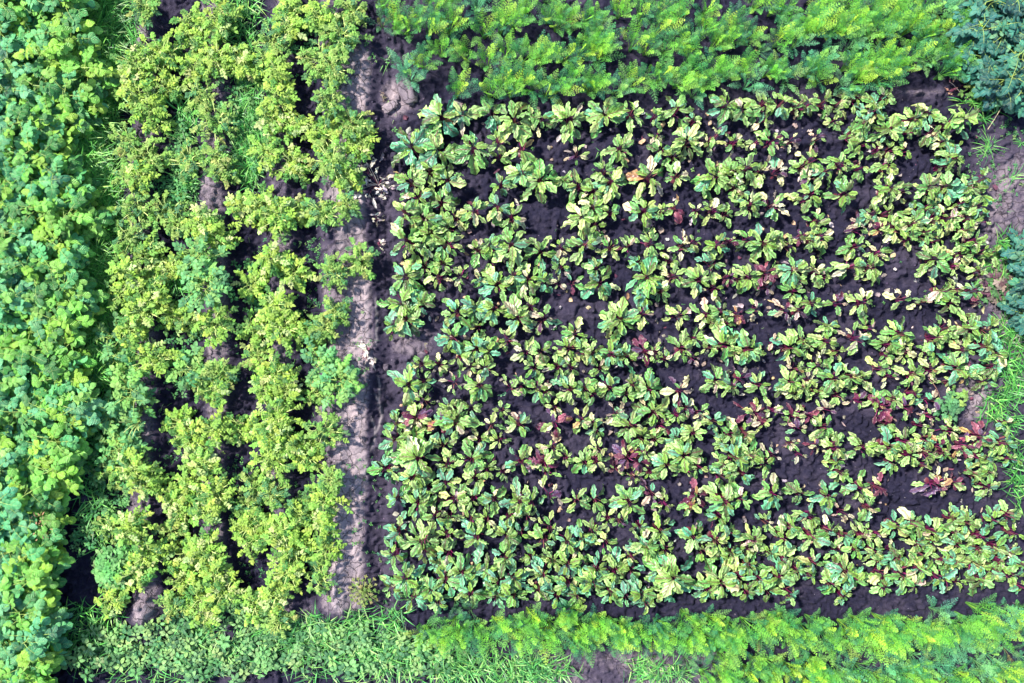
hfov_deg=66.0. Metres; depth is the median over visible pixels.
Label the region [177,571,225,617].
potato plant
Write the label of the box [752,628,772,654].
carrot plant
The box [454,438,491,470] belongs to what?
beetroot plant
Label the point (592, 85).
carrot plant
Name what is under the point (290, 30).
potato plant
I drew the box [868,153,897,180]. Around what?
beetroot plant
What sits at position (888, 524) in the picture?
beetroot plant
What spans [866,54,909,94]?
carrot plant
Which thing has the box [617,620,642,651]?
carrot plant
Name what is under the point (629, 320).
beetroot plant
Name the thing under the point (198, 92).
potato plant
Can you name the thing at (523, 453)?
beetroot plant
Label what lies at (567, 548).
beetroot plant
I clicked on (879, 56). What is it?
carrot plant
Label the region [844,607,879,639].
carrot plant
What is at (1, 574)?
potato plant
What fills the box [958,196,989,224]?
beetroot plant
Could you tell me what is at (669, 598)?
beetroot plant
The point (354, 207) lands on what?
potato plant
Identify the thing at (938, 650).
carrot plant
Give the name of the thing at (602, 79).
carrot plant
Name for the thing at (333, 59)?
potato plant
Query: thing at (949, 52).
carrot plant
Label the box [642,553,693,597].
beetroot plant
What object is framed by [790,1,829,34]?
carrot plant
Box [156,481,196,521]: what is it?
potato plant
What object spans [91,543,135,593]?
weed bush
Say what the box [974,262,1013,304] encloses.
heap
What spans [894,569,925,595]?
beetroot plant
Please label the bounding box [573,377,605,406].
beetroot plant
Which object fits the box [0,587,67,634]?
potato plant
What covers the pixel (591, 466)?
beetroot plant
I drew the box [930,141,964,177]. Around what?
beetroot plant
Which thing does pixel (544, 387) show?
beetroot plant
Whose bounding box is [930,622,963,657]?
carrot plant
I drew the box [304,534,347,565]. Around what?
potato plant
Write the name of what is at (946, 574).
beetroot plant
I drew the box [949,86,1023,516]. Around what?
grass
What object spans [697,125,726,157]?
beetroot plant
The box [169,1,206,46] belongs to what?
potato plant
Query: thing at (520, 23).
carrot plant
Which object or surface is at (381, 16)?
carrot plant
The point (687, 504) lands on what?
beetroot plant
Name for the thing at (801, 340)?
beetroot plant
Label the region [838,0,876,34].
carrot plant
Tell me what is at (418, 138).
beetroot plant
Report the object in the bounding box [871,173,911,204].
beetroot plant
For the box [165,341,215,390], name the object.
potato plant
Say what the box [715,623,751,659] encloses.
carrot plant
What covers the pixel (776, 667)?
carrot plant
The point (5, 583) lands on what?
potato plant
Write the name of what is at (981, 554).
beetroot plant
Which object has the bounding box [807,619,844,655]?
carrot plant
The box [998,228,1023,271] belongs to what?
leafy bush
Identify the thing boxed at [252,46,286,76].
potato plant
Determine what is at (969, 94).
weed
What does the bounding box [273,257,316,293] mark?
potato plant
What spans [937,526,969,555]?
beetroot plant
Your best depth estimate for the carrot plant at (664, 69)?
6.78 m
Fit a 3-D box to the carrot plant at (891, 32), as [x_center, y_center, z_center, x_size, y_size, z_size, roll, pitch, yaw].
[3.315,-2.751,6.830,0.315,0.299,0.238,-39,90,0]
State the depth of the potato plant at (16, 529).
6.61 m
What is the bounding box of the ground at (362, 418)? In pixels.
[2,0,1023,682]
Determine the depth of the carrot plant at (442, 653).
6.74 m
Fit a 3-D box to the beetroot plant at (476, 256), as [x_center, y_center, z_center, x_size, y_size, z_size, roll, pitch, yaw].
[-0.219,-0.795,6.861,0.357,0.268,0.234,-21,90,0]
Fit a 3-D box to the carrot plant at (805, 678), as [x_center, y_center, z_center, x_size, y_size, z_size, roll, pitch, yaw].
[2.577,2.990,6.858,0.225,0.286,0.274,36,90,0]
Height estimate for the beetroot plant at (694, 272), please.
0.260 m
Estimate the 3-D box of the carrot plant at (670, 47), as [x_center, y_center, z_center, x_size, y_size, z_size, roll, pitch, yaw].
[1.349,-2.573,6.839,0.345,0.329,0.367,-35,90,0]
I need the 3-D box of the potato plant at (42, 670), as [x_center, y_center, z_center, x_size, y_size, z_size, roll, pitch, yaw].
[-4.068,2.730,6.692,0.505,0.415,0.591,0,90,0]
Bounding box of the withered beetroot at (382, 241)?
[378,239,385,249]
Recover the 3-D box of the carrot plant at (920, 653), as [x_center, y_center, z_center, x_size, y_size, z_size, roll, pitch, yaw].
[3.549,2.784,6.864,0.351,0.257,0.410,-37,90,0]
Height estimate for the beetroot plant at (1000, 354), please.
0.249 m
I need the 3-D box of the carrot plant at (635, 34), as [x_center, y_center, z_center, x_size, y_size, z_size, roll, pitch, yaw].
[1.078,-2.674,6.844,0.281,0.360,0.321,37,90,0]
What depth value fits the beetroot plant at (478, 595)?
6.84 m
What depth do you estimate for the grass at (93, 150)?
6.90 m
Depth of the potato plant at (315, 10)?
6.76 m
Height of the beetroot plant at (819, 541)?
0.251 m
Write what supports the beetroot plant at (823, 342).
on the ground at (362, 418)
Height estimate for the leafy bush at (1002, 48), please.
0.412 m
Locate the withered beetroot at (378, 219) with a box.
[369,212,384,226]
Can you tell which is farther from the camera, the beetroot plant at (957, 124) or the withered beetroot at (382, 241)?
the withered beetroot at (382, 241)
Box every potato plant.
[0,0,54,31]
[0,8,36,62]
[0,31,47,92]
[0,65,34,112]
[0,93,67,150]
[0,95,27,147]
[0,117,38,177]
[0,150,30,202]
[0,177,43,229]
[0,209,36,258]
[0,237,27,286]
[0,237,55,280]
[0,267,37,325]
[0,309,28,340]
[0,320,35,375]
[0,358,30,415]
[0,376,42,440]
[0,415,19,450]
[0,442,28,483]
[0,477,33,530]
[0,501,42,544]
[0,536,29,572]
[0,545,4,569]
[0,554,14,599]
[0,572,41,618]
[0,586,25,624]
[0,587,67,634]
[0,599,72,664]
[0,619,13,660]
[0,621,27,663]
[0,639,66,682]
[0,641,22,682]
[1,196,59,260]
[1,525,75,586]
[1,549,66,606]
[3,311,50,358]
[4,155,70,202]
[5,10,71,60]
[5,467,64,518]
[7,187,70,232]
[7,438,53,482]
[8,331,69,378]
[8,499,76,546]
[12,35,79,92]
[12,126,74,182]
[12,422,55,474]
[15,0,55,27]
[15,58,72,108]
[15,258,60,315]
[16,377,71,430]
[16,416,94,468]
[20,0,57,6]
[20,93,99,153]
[20,666,57,682]
[21,321,98,380]
[25,7,103,65]
[25,291,105,345]
[25,448,92,507]
[30,243,95,289]
[30,343,93,394]
[31,146,100,210]
[33,209,95,265]
[38,259,109,324]
[40,0,99,31]
[41,66,108,126]
[43,186,114,243]
[45,377,120,437]
[55,40,120,102]
[60,0,95,8]
[91,311,131,358]
[91,389,134,433]
[92,507,126,544]
[93,576,131,620]
[94,421,151,468]
[94,455,125,490]
[97,336,137,378]
[102,505,161,546]
[103,277,135,311]
[105,249,155,293]
[106,365,159,423]
[107,66,128,101]
[107,446,165,499]
[108,121,151,164]
[109,43,157,86]
[111,162,143,188]
[112,184,157,228]
[112,214,152,261]
[113,304,151,349]
[113,547,157,593]
[116,70,166,124]
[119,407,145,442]
[120,286,170,338]
[123,264,172,310]
[124,159,160,194]
[125,0,161,29]
[126,135,173,175]
[126,333,184,378]
[126,528,178,579]
[127,230,175,278]
[128,471,173,502]
[129,94,177,136]
[136,28,190,82]
[142,189,194,239]
[149,298,189,336]
[150,68,190,109]
[150,250,186,288]
[151,515,188,551]
[153,589,192,625]
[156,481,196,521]
[158,560,204,597]
[159,203,191,240]
[159,403,202,447]
[163,136,212,183]
[164,491,200,532]
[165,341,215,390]
[165,459,207,510]
[168,415,212,460]
[168,534,204,572]
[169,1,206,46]
[171,308,209,338]
[172,230,230,283]
[174,22,210,54]
[175,49,215,85]
[176,347,219,403]
[177,446,225,481]
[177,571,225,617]
[178,257,232,312]
[180,201,224,239]
[181,76,218,117]
[182,526,230,576]
[185,594,224,631]
[186,491,224,527]
[188,471,236,519]
[189,93,242,149]
[190,302,242,349]
[194,29,240,82]
[195,0,251,46]
[195,365,231,407]
[195,404,236,449]
[196,220,243,254]
[197,13,231,45]
[198,552,232,592]
[199,139,235,174]
[204,566,246,613]
[207,155,246,188]
[213,357,240,392]
[218,42,248,67]
[221,411,260,446]
[223,188,259,230]
[227,48,263,87]
[228,505,274,546]
[230,262,272,302]
[231,520,267,564]
[233,465,277,506]
[233,483,264,518]
[234,308,271,344]
[234,586,274,629]
[237,338,275,370]
[239,180,289,230]
[246,132,284,172]
[248,363,280,403]
[248,434,295,482]
[249,417,286,455]
[250,349,301,396]
[250,390,304,440]
[251,195,304,244]
[252,18,291,55]
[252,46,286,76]
[252,240,296,274]
[252,309,308,358]
[254,50,293,93]
[254,102,289,138]
[257,285,296,325]
[257,572,294,615]
[258,474,291,511]
[258,508,304,555]
[259,78,299,121]
[259,606,299,640]
[264,371,305,407]
[266,109,308,145]
[266,416,308,460]
[266,548,307,595]
[269,142,317,189]
[270,4,307,46]
[271,0,305,33]
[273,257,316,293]
[274,522,322,568]
[278,193,312,228]
[281,497,320,533]
[283,489,312,521]
[291,435,326,473]
[292,110,345,155]
[293,318,326,351]
[295,29,349,86]
[300,189,344,232]
[300,337,348,383]
[300,473,352,521]
[301,0,340,34]
[301,379,329,405]
[302,406,350,454]
[302,503,341,546]
[303,137,360,187]
[303,312,340,343]
[303,557,342,601]
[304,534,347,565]
[309,45,354,89]
[310,78,345,126]
[311,354,364,408]
[311,461,345,496]
[313,251,350,293]
[319,17,374,62]
[320,295,352,327]
[326,156,366,193]
[329,96,375,151]
[333,0,368,27]
[334,190,362,221]
[339,237,380,280]
[341,125,380,162]
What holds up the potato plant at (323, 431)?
on the ground at (362, 418)
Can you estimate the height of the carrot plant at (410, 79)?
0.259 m
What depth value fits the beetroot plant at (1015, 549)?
6.84 m
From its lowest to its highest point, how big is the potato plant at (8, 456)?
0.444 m
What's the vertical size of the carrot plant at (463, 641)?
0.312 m
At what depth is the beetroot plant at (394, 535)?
6.90 m
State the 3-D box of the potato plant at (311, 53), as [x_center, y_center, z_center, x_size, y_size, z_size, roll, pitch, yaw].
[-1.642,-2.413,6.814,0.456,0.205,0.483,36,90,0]
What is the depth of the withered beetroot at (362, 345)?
6.91 m
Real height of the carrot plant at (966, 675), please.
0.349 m
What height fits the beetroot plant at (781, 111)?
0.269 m
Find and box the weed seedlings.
[145,41,1023,672]
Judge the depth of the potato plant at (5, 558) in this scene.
6.62 m
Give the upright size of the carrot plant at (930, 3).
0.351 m
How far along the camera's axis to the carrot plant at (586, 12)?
6.83 m
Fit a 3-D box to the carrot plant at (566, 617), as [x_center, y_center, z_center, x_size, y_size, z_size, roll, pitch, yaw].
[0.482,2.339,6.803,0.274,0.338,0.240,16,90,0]
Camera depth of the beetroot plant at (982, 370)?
6.88 m
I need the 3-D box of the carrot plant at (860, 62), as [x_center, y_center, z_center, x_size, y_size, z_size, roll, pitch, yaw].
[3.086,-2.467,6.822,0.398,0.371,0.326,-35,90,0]
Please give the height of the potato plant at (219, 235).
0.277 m
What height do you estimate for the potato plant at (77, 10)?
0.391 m
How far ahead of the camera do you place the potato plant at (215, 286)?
6.65 m
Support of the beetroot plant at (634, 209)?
on the ground at (362, 418)
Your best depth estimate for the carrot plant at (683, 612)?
6.79 m
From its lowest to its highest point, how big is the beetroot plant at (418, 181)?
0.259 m
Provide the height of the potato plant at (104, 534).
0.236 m
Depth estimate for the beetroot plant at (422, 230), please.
6.86 m
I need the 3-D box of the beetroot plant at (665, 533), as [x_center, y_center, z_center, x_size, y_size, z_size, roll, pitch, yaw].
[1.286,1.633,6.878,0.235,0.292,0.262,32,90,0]
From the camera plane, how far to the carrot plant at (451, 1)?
6.82 m
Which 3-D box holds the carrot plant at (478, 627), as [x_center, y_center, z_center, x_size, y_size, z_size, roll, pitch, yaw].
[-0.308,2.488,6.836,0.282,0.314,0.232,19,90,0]
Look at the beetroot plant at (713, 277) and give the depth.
6.87 m
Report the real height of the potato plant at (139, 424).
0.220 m
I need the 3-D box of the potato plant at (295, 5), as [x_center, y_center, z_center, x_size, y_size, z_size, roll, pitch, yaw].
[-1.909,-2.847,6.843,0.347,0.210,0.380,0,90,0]
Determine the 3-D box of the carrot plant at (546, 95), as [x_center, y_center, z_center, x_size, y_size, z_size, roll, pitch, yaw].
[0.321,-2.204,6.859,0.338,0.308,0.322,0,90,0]
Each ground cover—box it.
[60,592,465,682]
[68,3,327,562]
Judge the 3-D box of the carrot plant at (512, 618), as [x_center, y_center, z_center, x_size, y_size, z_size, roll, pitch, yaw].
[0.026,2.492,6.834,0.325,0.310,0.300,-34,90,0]
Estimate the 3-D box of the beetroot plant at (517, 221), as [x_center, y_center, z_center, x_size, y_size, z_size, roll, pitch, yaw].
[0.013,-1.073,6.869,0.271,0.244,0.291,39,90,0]
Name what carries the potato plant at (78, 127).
on the ground at (362, 418)
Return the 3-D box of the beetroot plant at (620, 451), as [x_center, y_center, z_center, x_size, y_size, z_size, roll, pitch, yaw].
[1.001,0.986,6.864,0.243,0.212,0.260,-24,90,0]
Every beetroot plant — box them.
[366,454,399,484]
[375,538,409,565]
[376,280,434,333]
[378,422,410,455]
[383,510,415,546]
[386,425,441,484]
[387,362,430,405]
[389,562,425,596]
[390,127,438,171]
[390,223,428,257]
[391,298,424,336]
[392,255,424,290]
[393,200,420,226]
[393,575,428,611]
[394,164,425,200]
[397,469,426,490]
[401,398,432,431]
[402,184,434,213]
[403,419,432,441]
[403,485,436,520]
[405,518,439,556]
[409,202,442,236]
[415,133,460,169]
[417,94,472,148]
[417,218,447,250]
[419,161,447,191]
[419,573,444,602]
[421,498,460,527]
[423,261,453,291]
[428,189,460,220]
[429,557,465,596]
[432,162,466,197]
[433,231,464,263]
[433,400,478,438]
[434,322,468,354]
[434,538,462,564]
[435,515,466,548]
[438,205,465,239]
[438,483,473,512]
[441,298,476,327]
[445,101,480,136]
[446,551,476,588]
[448,340,469,369]
[454,131,489,174]
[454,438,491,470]
[454,572,487,607]
[455,196,488,228]
[459,479,494,510]
[460,295,484,324]
[461,331,490,364]
[461,520,493,550]
[463,368,492,401]
[463,548,496,582]
[466,233,504,268]
[472,336,500,364]
[474,263,517,303]
[476,298,507,326]
[477,99,504,133]
[480,557,519,600]
[482,572,508,608]
[487,194,511,222]
[489,516,531,550]
[490,227,531,266]
[492,202,526,235]
[497,100,532,142]
[498,374,535,396]
[498,476,530,516]
[500,557,529,593]
[501,412,531,437]
[502,134,536,164]
[503,293,533,338]
[504,160,534,186]
[505,444,538,474]
[514,261,548,298]
[516,158,563,203]
[517,294,541,316]
[517,485,539,516]
[520,105,553,137]
[522,373,552,402]
[523,236,556,269]
[524,556,554,588]
[525,443,561,485]
[525,573,552,600]
[527,304,561,334]
[527,510,562,553]
[536,408,572,437]
[542,353,578,380]
[547,101,586,143]
[547,542,581,574]
[550,372,583,404]
[550,567,581,595]
[552,330,592,364]
[553,525,588,560]
[560,202,598,239]
[561,168,593,202]
[561,487,590,512]
[565,232,603,264]
[567,512,606,549]
[571,437,610,474]
[571,566,607,597]
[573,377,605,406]
[577,550,609,579]
[580,412,604,440]
[581,265,620,300]
[583,96,625,137]
[591,165,627,204]
[592,338,624,366]
[592,578,622,606]
[595,373,624,400]
[597,296,640,340]
[599,546,628,581]
[600,132,633,167]
[608,484,644,520]
[609,406,648,442]
[612,363,641,402]
[612,439,638,472]
[619,100,643,132]
[622,195,658,234]
[622,334,662,367]
[625,155,662,199]
[625,255,664,307]
[625,529,659,561]
[625,578,656,614]
[626,427,664,449]
[629,439,653,471]
[630,227,663,256]
[631,394,669,425]
[634,367,662,405]
[641,511,674,541]
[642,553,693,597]
[644,550,667,581]
[646,139,683,172]
[647,444,681,479]
[650,581,675,602]
[655,194,683,223]
[657,95,693,129]
[659,262,685,287]
[659,375,693,406]
[661,305,690,330]
[662,436,702,472]
[664,160,690,190]
[666,328,696,362]
[667,230,700,260]
[668,123,703,162]
[671,457,707,478]
[674,519,702,553]
[676,477,707,516]
[679,263,709,298]
[679,419,706,443]
[689,297,728,329]
[690,158,733,199]
[690,572,721,602]
[695,523,729,555]
[696,557,741,599]
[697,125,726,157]
[699,363,730,397]
[702,197,732,228]
[702,232,729,265]
[702,272,724,302]
[702,479,736,522]
[704,319,741,366]
[705,539,743,564]
[706,88,743,127]
[709,432,756,472]
[709,451,737,488]
[711,366,751,396]
[712,418,740,449]
[714,133,747,156]
[718,156,742,187]
[721,328,765,364]
[721,552,748,595]
[723,461,754,484]
[726,417,756,443]
[727,97,754,126]
[727,178,750,206]
[728,191,763,218]
[730,152,758,187]
[732,263,762,293]
[732,523,766,555]
[733,397,772,431]
[733,438,766,467]
[742,92,774,130]
[744,223,780,261]
[744,258,778,290]
[746,565,770,592]
[750,473,782,509]
[754,129,786,161]
[757,556,797,588]
[758,192,789,220]
[763,157,787,186]
[764,92,793,119]
[767,513,800,553]
[769,329,803,365]
[771,256,807,291]
[773,131,800,152]
[773,364,803,397]
[775,402,805,427]
[779,372,818,399]
[784,177,822,212]
[786,229,820,252]
[787,291,822,319]
[787,325,817,359]
[788,94,818,119]
[788,149,822,179]
[788,519,830,551]
[792,255,831,288]
[792,404,820,424]
[796,548,823,583]
[801,208,830,239]
[802,88,832,119]
[804,224,833,258]
[806,324,838,354]
[806,480,838,514]
[815,359,850,392]
[818,431,845,460]
[821,174,857,214]
[821,449,848,482]
[821,552,858,584]
[825,245,863,279]
[835,121,860,153]
[837,321,870,354]
[838,563,867,592]
[839,469,873,499]
[841,362,872,390]
[843,288,872,315]
[844,109,875,139]
[844,432,878,457]
[853,93,887,131]
[854,253,884,286]
[854,472,887,498]
[858,387,902,423]
[859,203,893,225]
[859,537,887,568]
[862,240,893,267]
[863,115,903,142]
[865,560,893,596]
[866,138,902,163]
[867,316,914,354]
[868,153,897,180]
[869,426,901,457]
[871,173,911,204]
[871,215,908,243]
[880,509,911,538]
[883,557,915,590]
[889,336,916,364]
[890,103,923,138]
[892,389,914,420]
[894,201,929,240]
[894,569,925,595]
[899,531,930,565]
[903,173,944,209]
[906,552,932,581]
[909,218,943,249]
[909,466,952,497]
[910,436,938,465]
[910,514,943,543]
[912,355,938,382]
[914,243,952,278]
[916,326,947,358]
[917,560,957,593]
[918,132,953,158]
[918,530,942,556]
[920,276,956,301]
[923,435,950,461]
[927,414,960,444]
[928,111,957,142]
[928,170,960,205]
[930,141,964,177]
[930,544,964,570]
[931,204,958,235]
[931,502,979,533]
[932,559,966,592]
[933,287,959,313]
[933,313,958,349]
[933,352,969,385]
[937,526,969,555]
[939,239,969,279]
[943,104,977,139]
[946,277,983,302]
[948,307,979,343]
[951,549,992,577]
[952,174,988,204]
[952,229,987,254]
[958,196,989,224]
[958,420,992,448]
[960,441,996,475]
[960,534,990,562]
[961,329,996,363]
[961,520,995,546]
[964,242,1001,267]
[964,563,994,596]
[965,182,993,211]
[965,313,1002,348]
[968,354,1003,381]
[973,553,1004,580]
[975,338,1008,372]
[980,427,1016,456]
[991,499,1022,524]
[991,543,1022,571]
[991,562,1023,586]
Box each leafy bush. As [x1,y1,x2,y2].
[944,9,1009,64]
[956,33,999,84]
[957,0,1014,22]
[970,11,1023,57]
[971,55,1023,113]
[984,30,1023,77]
[990,0,1023,23]
[996,295,1023,335]
[997,60,1023,117]
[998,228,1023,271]
[1000,5,1023,52]
[1006,260,1023,298]
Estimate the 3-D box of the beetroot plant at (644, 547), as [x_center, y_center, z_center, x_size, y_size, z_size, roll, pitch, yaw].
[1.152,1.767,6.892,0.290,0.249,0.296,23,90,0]
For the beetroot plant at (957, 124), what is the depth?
6.78 m
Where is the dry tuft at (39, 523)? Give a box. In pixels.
[21,512,64,540]
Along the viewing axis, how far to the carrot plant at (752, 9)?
6.82 m
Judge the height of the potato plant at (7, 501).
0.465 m
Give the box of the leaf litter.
[392,103,997,591]
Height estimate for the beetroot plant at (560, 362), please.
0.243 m
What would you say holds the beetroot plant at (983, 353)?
on the ground at (362, 418)
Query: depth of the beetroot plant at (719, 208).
6.88 m
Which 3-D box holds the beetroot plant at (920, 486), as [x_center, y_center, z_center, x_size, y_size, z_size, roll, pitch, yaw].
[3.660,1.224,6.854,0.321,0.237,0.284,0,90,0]
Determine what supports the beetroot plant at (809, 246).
on the ground at (362, 418)
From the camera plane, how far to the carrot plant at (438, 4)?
6.73 m
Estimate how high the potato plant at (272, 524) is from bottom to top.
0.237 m
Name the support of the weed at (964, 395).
on the ground at (362, 418)
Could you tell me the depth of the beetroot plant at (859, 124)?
6.85 m
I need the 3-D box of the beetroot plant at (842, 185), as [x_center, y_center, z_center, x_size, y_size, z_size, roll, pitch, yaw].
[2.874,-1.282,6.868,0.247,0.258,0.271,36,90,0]
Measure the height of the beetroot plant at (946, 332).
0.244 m
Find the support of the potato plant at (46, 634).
on the ground at (362, 418)
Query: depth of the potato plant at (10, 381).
6.60 m
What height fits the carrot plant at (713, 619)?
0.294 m
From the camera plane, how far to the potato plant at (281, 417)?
6.75 m
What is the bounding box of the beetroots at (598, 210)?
[378,86,1023,613]
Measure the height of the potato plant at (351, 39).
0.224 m
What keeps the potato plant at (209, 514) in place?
on the ground at (362, 418)
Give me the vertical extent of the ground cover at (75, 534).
0.250 m
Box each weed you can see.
[347,575,379,606]
[933,390,964,421]
[951,389,968,406]
[958,73,982,105]
[1006,334,1023,346]
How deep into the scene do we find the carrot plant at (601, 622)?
6.76 m
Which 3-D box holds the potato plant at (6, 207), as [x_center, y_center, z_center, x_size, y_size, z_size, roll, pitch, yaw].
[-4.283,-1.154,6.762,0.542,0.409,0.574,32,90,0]
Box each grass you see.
[59,0,268,672]
[67,595,709,682]
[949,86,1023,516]
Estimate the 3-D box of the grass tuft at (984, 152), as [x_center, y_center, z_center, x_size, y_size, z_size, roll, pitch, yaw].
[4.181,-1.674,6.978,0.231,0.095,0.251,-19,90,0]
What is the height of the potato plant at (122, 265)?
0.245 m
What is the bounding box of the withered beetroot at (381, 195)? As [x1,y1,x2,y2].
[350,152,398,208]
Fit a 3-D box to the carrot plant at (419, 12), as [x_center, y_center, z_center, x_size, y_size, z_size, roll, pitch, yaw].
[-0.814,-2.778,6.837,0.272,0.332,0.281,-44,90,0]
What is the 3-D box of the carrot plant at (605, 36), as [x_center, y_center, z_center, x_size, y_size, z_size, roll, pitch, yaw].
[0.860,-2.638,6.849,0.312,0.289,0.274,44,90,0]
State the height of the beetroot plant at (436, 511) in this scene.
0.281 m
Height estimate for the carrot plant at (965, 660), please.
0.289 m
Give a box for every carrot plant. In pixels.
[364,2,393,35]
[375,0,400,13]
[381,0,415,35]
[386,47,417,88]
[392,8,426,42]
[396,59,427,92]
[403,0,438,32]
[404,612,444,654]
[408,41,442,78]
[420,3,451,40]
[422,0,456,26]
[422,626,461,664]
[426,18,467,57]
[433,0,469,20]
[434,612,468,644]
[440,0,473,38]
[441,620,478,659]
[442,592,475,620]
[446,35,479,68]
[446,66,480,98]
[452,597,481,637]
[460,612,490,644]
[464,0,489,17]
[466,621,507,661]
[468,6,509,46]
[472,65,512,108]
[475,38,509,71]
[488,54,521,96]
[490,609,524,639]
[491,0,527,36]
[493,60,534,98]
[494,53,538,90]
[495,611,536,650]
[497,28,530,59]
[500,0,531,35]
[509,0,537,22]
[510,33,550,75]
[510,63,556,110]
[511,624,549,659]
[513,613,548,648]
[518,602,552,635]
[528,30,569,77]
[531,68,568,106]
[532,626,576,664]
[533,0,572,24]
[534,617,574,648]
[536,1,582,36]
[536,34,571,62]
[545,0,580,34]
[547,66,583,104]
[548,43,585,68]
[553,608,590,638]
[555,599,586,628]
[563,631,605,666]
[564,61,592,89]
[564,629,598,663]
[567,612,596,648]
[568,32,600,69]
[570,0,610,35]
[577,12,618,46]
[579,32,625,71]
[580,1,614,31]
[580,66,612,98]
[582,63,615,99]
[583,26,613,59]
[584,603,620,647]
[588,611,619,638]
[591,16,622,53]
[601,627,640,664]
[602,616,636,646]
[605,69,635,105]
[609,618,641,653]
[610,0,636,19]
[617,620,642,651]
[618,59,656,93]
[620,14,658,52]
[625,614,664,651]
[629,0,662,27]
[636,62,677,102]
[637,24,669,56]
[641,623,675,658]
[642,0,686,37]
[645,21,692,65]
[648,614,675,649]
[652,56,684,87]
[655,0,688,28]
[656,622,689,656]
[664,0,693,28]
[666,608,706,640]
[667,62,705,104]
[675,642,706,680]
[676,22,710,58]
[676,33,705,61]
[678,614,720,656]
[678,630,707,658]
[679,72,706,109]
[684,50,713,82]
[684,63,725,92]
[690,656,726,682]
[693,0,721,27]
[694,9,725,37]
[697,630,727,663]
[699,46,744,86]
[701,604,731,633]
[706,6,745,48]
[706,638,740,672]
[707,24,734,51]
[707,622,736,652]
[712,54,740,82]
[712,616,748,642]
[712,659,743,682]
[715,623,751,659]
[716,15,751,46]
[717,632,746,666]
[723,0,753,35]
[724,661,749,682]
[727,62,773,96]
[732,45,759,78]
[733,611,778,650]
[736,15,769,46]
[736,657,768,682]
[744,0,779,14]
[745,650,779,681]
[747,37,777,59]
[751,611,786,652]
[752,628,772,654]
[757,651,791,682]
[759,53,786,79]
[760,15,801,58]
[760,669,782,682]
[761,605,787,636]
[762,51,793,82]
[763,0,794,21]
[767,603,801,635]
[772,0,803,23]
[772,609,811,654]
[774,658,808,682]
[776,7,804,38]
[778,56,809,95]
[783,13,819,56]
[785,621,826,660]
[788,626,819,665]
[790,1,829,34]
[790,49,822,80]
[793,5,829,40]
[795,656,822,682]
[797,6,838,39]
[798,672,813,682]
[801,659,842,682]
[802,0,839,25]
[803,652,833,682]
[804,48,838,78]
[804,608,836,638]
[806,54,838,92]
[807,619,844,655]
[808,37,847,68]
[811,2,852,38]
[811,664,843,682]
[813,0,845,12]
[822,626,855,667]
[826,3,867,38]
[831,655,866,682]
[831,660,864,682]
[833,65,865,98]
[833,608,869,645]
[835,0,872,21]
[836,22,870,59]
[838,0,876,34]
[838,44,870,75]
[839,616,876,660]
[841,38,886,78]
[842,650,887,682]
[844,13,878,51]
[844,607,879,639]
[846,2,880,31]
[846,64,879,95]
[857,618,893,651]
[862,669,900,682]
[863,0,897,27]
[864,0,893,11]
[865,2,901,38]
[866,41,898,76]
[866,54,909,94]
[866,629,902,666]
[870,651,910,682]
[871,609,907,641]
[874,35,906,63]
[877,4,913,40]
[881,632,914,661]
[882,0,914,10]
[882,0,923,25]
[883,40,915,76]
[883,46,921,82]
[884,1,920,30]
[885,661,922,682]
[887,623,914,655]
[893,613,935,650]
[894,638,935,679]
[894,654,930,682]
[898,26,937,69]
[899,0,934,36]
[900,0,942,28]
[904,658,940,682]
[906,615,943,652]
[906,662,941,682]
[911,17,943,44]
[916,0,946,23]
[916,12,951,41]
[916,32,946,76]
[918,617,956,650]
[922,626,957,668]
[924,595,957,623]
[924,650,956,682]
[926,31,956,66]
[929,0,957,17]
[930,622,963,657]
[931,50,966,79]
[933,3,968,37]
[935,660,971,682]
[937,30,969,69]
[939,38,978,73]
[940,627,970,664]
[942,0,967,23]
[943,613,980,647]
[946,657,984,682]
[948,5,978,38]
[949,632,984,670]
[954,611,1001,651]
[954,615,995,658]
[965,593,1005,629]
[968,653,1001,682]
[976,611,1009,641]
[976,631,1005,663]
[977,640,1011,676]
[979,664,1009,682]
[982,620,1023,652]
[988,597,1023,632]
[991,660,1023,682]
[993,662,1023,682]
[1001,632,1023,670]
[1006,599,1023,624]
[1010,650,1023,672]
[1012,615,1023,643]
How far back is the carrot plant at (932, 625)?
6.80 m
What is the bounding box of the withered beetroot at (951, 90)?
[946,72,963,94]
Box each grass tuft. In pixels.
[380,52,393,73]
[632,651,655,676]
[972,130,1006,160]
[975,141,994,165]
[982,409,1005,428]
[997,164,1023,187]
[1012,137,1023,148]
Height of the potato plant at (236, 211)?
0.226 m
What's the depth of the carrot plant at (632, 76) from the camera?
6.82 m
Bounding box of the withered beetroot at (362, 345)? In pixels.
[358,341,376,370]
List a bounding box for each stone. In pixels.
[338,424,350,436]
[382,99,398,113]
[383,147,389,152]
[383,363,388,370]
[394,94,399,99]
[395,81,417,104]
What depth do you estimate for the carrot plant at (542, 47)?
6.79 m
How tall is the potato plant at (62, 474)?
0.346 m
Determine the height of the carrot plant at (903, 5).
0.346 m
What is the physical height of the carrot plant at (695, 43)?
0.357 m
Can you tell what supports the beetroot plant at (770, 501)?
on the ground at (362, 418)
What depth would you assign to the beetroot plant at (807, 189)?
6.84 m
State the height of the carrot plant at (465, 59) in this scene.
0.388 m
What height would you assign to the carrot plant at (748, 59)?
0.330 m
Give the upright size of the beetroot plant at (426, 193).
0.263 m
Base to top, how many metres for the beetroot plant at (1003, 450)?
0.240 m
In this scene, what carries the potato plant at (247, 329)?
on the ground at (362, 418)
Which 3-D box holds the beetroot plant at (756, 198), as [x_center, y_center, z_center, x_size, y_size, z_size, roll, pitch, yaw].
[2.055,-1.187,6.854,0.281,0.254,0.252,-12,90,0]

